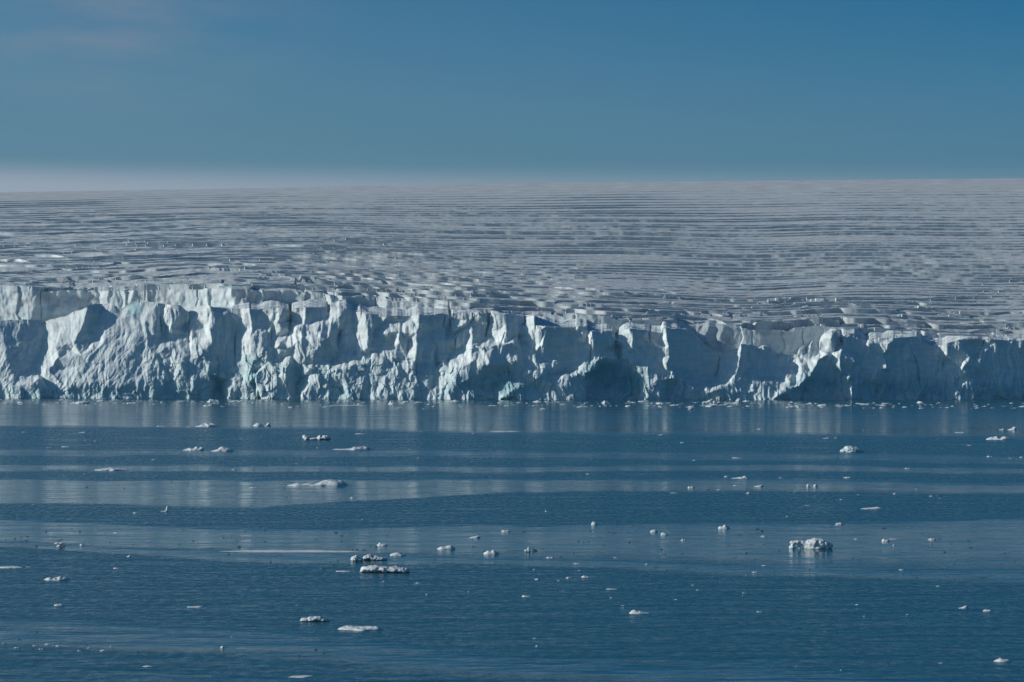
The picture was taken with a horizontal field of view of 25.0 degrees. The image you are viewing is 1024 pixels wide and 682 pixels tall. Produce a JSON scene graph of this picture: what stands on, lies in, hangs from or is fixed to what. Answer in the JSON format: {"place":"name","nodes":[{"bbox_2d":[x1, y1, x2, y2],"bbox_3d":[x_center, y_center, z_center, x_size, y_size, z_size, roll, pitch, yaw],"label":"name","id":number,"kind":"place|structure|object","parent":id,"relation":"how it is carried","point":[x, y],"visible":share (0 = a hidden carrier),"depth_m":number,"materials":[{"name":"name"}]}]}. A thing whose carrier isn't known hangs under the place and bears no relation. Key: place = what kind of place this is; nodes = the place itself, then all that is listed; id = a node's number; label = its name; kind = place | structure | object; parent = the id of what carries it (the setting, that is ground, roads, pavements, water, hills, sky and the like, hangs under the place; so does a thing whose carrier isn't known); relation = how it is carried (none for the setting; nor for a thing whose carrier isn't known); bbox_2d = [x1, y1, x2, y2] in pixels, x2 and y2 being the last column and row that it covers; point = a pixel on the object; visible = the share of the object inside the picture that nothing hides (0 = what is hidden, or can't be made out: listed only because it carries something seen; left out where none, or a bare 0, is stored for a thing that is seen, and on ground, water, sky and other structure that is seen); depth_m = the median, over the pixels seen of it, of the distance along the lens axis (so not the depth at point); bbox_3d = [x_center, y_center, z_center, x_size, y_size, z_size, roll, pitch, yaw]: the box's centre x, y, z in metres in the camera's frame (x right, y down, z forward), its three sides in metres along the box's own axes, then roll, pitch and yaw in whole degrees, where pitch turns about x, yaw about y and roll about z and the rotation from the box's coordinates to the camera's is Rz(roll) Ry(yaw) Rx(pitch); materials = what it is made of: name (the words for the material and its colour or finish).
{"place":"outdoors","nodes":[
{"label":"outdoors","id":0,"kind":"place"},
{"bbox_2d":[0,398,1023,681],"bbox_3d":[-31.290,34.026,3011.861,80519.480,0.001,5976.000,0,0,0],"label":"water","id":1,"kind":"structure","parent":0,"point":[418,476],"depth_m":221.71,"materials":[{"name":"blue liquid"}]},
{"bbox_2d":[0,566,23,567],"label":"ice floe","id":2,"kind":"object","parent":1,"relation":"on","point":[11,567],"visible":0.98,"depth_m":192.27,"materials":[{"name":"white ice"}]},
{"bbox_2d":[44,576,69,579],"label":"ice floe","id":3,"kind":"object","parent":1,"relation":"on","point":[58,578],"visible":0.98,"depth_m":182.20,"materials":[{"name":"white ice"}]},
{"bbox_2d":[54,542,64,546],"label":"iceberg","id":4,"kind":"object","parent":1,"relation":"on","point":[60,544],"visible":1,"depth_m":213.20,"materials":[{"name":"white ice"}]},
{"bbox_2d":[70,401,89,403],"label":"ice floe","id":5,"kind":"object","parent":1,"relation":"on","point":[83,402],"visible":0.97,"depth_m":803.44,"materials":[{"name":"white ice"}]},
{"bbox_2d":[96,467,126,470],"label":"ice floe","id":6,"kind":"object","parent":1,"relation":"on","point":[110,469],"visible":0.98,"depth_m":351.05,"materials":[{"name":"white ice"}]},
{"bbox_2d":[184,446,203,450],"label":"ice floe","id":7,"kind":"object","parent":1,"relation":"on","point":[196,448],"visible":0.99,"depth_m":423.32,"materials":[{"name":"white ice"}]},
{"bbox_2d":[195,423,218,426],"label":"ice floe","id":8,"kind":"object","parent":1,"relation":"on","point":[208,425],"visible":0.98,"depth_m":558.23,"materials":[{"name":"white ice"}]},
{"bbox_2d":[212,446,232,450],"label":"ice floe","id":9,"kind":"object","parent":1,"relation":"on","point":[222,448],"visible":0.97,"depth_m":419.89,"materials":[{"name":"white ice"}]},
{"bbox_2d":[253,423,270,425],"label":"ice floe","id":10,"kind":"object","parent":1,"relation":"on","point":[259,424],"visible":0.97,"depth_m":564.64,"materials":[{"name":"white ice"}]},
{"bbox_2d":[219,550,357,551],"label":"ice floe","id":11,"kind":"object","parent":1,"relation":"on","point":[286,551],"visible":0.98,"depth_m":208.77,"materials":[{"name":"white ice"}]},
{"bbox_2d":[290,675,313,677],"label":"ice floe","id":12,"kind":"object","parent":1,"relation":"on","point":[304,676],"visible":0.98,"depth_m":128.13,"materials":[{"name":"white ice"}]},
{"bbox_2d":[300,616,329,621],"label":"iceberg","id":13,"kind":"object","parent":1,"relation":"on","point":[314,618],"visible":1,"depth_m":154.53,"materials":[{"name":"white ice"}]},
{"bbox_2d":[302,435,330,439],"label":"iceberg","id":14,"kind":"object","parent":1,"relation":"on","point":[319,437],"visible":1,"depth_m":475.55,"materials":[{"name":"white ice"}]},
{"bbox_2d":[287,479,351,485],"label":"ice floe","id":15,"kind":"object","parent":1,"relation":"on","point":[331,482],"visible":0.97,"depth_m":312.23,"materials":[{"name":"white ice"}]},
{"bbox_2d":[329,405,367,405],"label":"ice fragment","id":16,"kind":"object","parent":1,"relation":"on","point":[348,405],"visible":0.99,"depth_m":786.83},
{"bbox_2d":[333,446,370,449],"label":"ice floe","id":17,"kind":"object","parent":1,"relation":"on","point":[361,448],"visible":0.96,"depth_m":428.40,"materials":[{"name":"white ice"}]},
{"bbox_2d":[351,555,363,560],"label":"iceberg","id":18,"kind":"object","parent":1,"relation":"on","point":[355,558],"visible":1,"depth_m":199.69,"materials":[{"name":"white ice"}]},
{"bbox_2d":[338,625,382,630],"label":"ice floe","id":19,"kind":"object","parent":1,"relation":"on","point":[359,628],"visible":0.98,"depth_m":150.09,"materials":[{"name":"white ice"}]},
{"bbox_2d":[363,554,387,559],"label":"iceberg","id":20,"kind":"object","parent":1,"relation":"on","point":[369,557],"visible":1,"depth_m":200.38,"materials":[{"name":"white ice"}]},
{"bbox_2d":[360,565,409,572],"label":"iceberg","id":21,"kind":"object","parent":1,"relation":"on","point":[380,569],"visible":1,"depth_m":188.95,"materials":[{"name":"white ice"}]},
{"bbox_2d":[390,552,405,555],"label":"ice floe","id":22,"kind":"object","parent":1,"relation":"on","point":[397,554],"visible":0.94,"depth_m":205.03,"materials":[{"name":"white ice"}]},
{"bbox_2d":[437,545,454,548],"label":"ice floe","id":23,"kind":"object","parent":1,"relation":"on","point":[448,547],"visible":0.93,"depth_m":212.08,"materials":[{"name":"white ice"}]},
{"bbox_2d":[484,550,498,553],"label":"ice floe","id":24,"kind":"object","parent":1,"relation":"on","point":[491,552],"visible":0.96,"depth_m":206.99,"materials":[{"name":"white ice"}]},
{"bbox_2d":[490,431,520,431],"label":"ice floe","id":25,"kind":"object","parent":1,"relation":"on","point":[505,431],"visible":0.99,"depth_m":530.57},
{"bbox_2d":[0,399,1023,408],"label":"brash ice","id":26,"kind":"structure","parent":1,"relation":"on","point":[710,405],"depth_m":816.82,"materials":[{"name":"white ice"}]},
{"bbox_2d":[7,486,1022,654],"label":"ice crumbs","id":27,"kind":"object","parent":1,"relation":"on","point":[484,550],"visible":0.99,"depth_m":218.29,"materials":[{"name":"white ice"}]},
{"bbox_2d":[629,610,649,613],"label":"ice floe","id":28,"kind":"object","parent":1,"relation":"on","point":[635,612],"visible":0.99,"depth_m":159.94,"materials":[{"name":"white ice"}]},
{"bbox_2d":[702,399,720,403],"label":"iceberg","id":29,"kind":"object","parent":1,"relation":"on","point":[711,401],"visible":0.84,"depth_m":836.61,"materials":[{"name":"white ice"}]},
{"bbox_2d":[718,525,729,528],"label":"ice floe","id":30,"kind":"object","parent":1,"relation":"on","point":[723,527],"visible":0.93,"depth_m":238.12,"materials":[{"name":"white ice"}]},
{"bbox_2d":[733,476,748,478],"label":"ice floe","id":31,"kind":"object","parent":1,"relation":"on","point":[744,477],"visible":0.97,"depth_m":334.13,"materials":[{"name":"white ice"}]},
{"bbox_2d":[789,538,832,548],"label":"iceberg","id":32,"kind":"object","parent":1,"relation":"on","point":[816,543],"visible":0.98,"depth_m":213.82,"materials":[{"name":"white ice"}]},
{"bbox_2d":[840,446,863,451],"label":"iceberg","id":33,"kind":"object","parent":1,"relation":"on","point":[849,449],"visible":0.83,"depth_m":425.92,"materials":[{"name":"white ice"}]},
{"bbox_2d":[862,507,881,508],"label":"ice floe","id":34,"kind":"object","parent":1,"relation":"on","point":[872,508],"visible":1,"depth_m":269.35,"materials":[{"name":"white ice"}]},
{"bbox_2d":[986,436,1010,439],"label":"ice floe","id":35,"kind":"object","parent":1,"relation":"on","point":[998,438],"visible":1,"depth_m":491.23,"materials":[{"name":"white ice"}]},
{"bbox_2d":[994,658,1011,661],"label":"ice floe","id":36,"kind":"object","parent":1,"relation":"on","point":[1001,660],"visible":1,"depth_m":135.60,"materials":[{"name":"white ice"}]},
{"bbox_2d":[0,178,1023,354],"bbox_3d":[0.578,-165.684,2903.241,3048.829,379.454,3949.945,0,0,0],"label":"ice cap","id":37,"kind":"object","parent":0,"point":[778,266],"visible":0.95,"depth_m":1342.06,"materials":[{"name":"white ice"}]},
{"bbox_2d":[0,299,1023,399],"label":"ice front","id":38,"kind":"structure","parent":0,"point":[304,349],"depth_m":901.59,"materials":[{"name":"white ice"}]},
{"bbox_2d":[0,0,1023,191],"label":"sky","id":39,"kind":"structure","parent":0,"point":[96,95],"materials":[{"name":"blue"}]}
]}

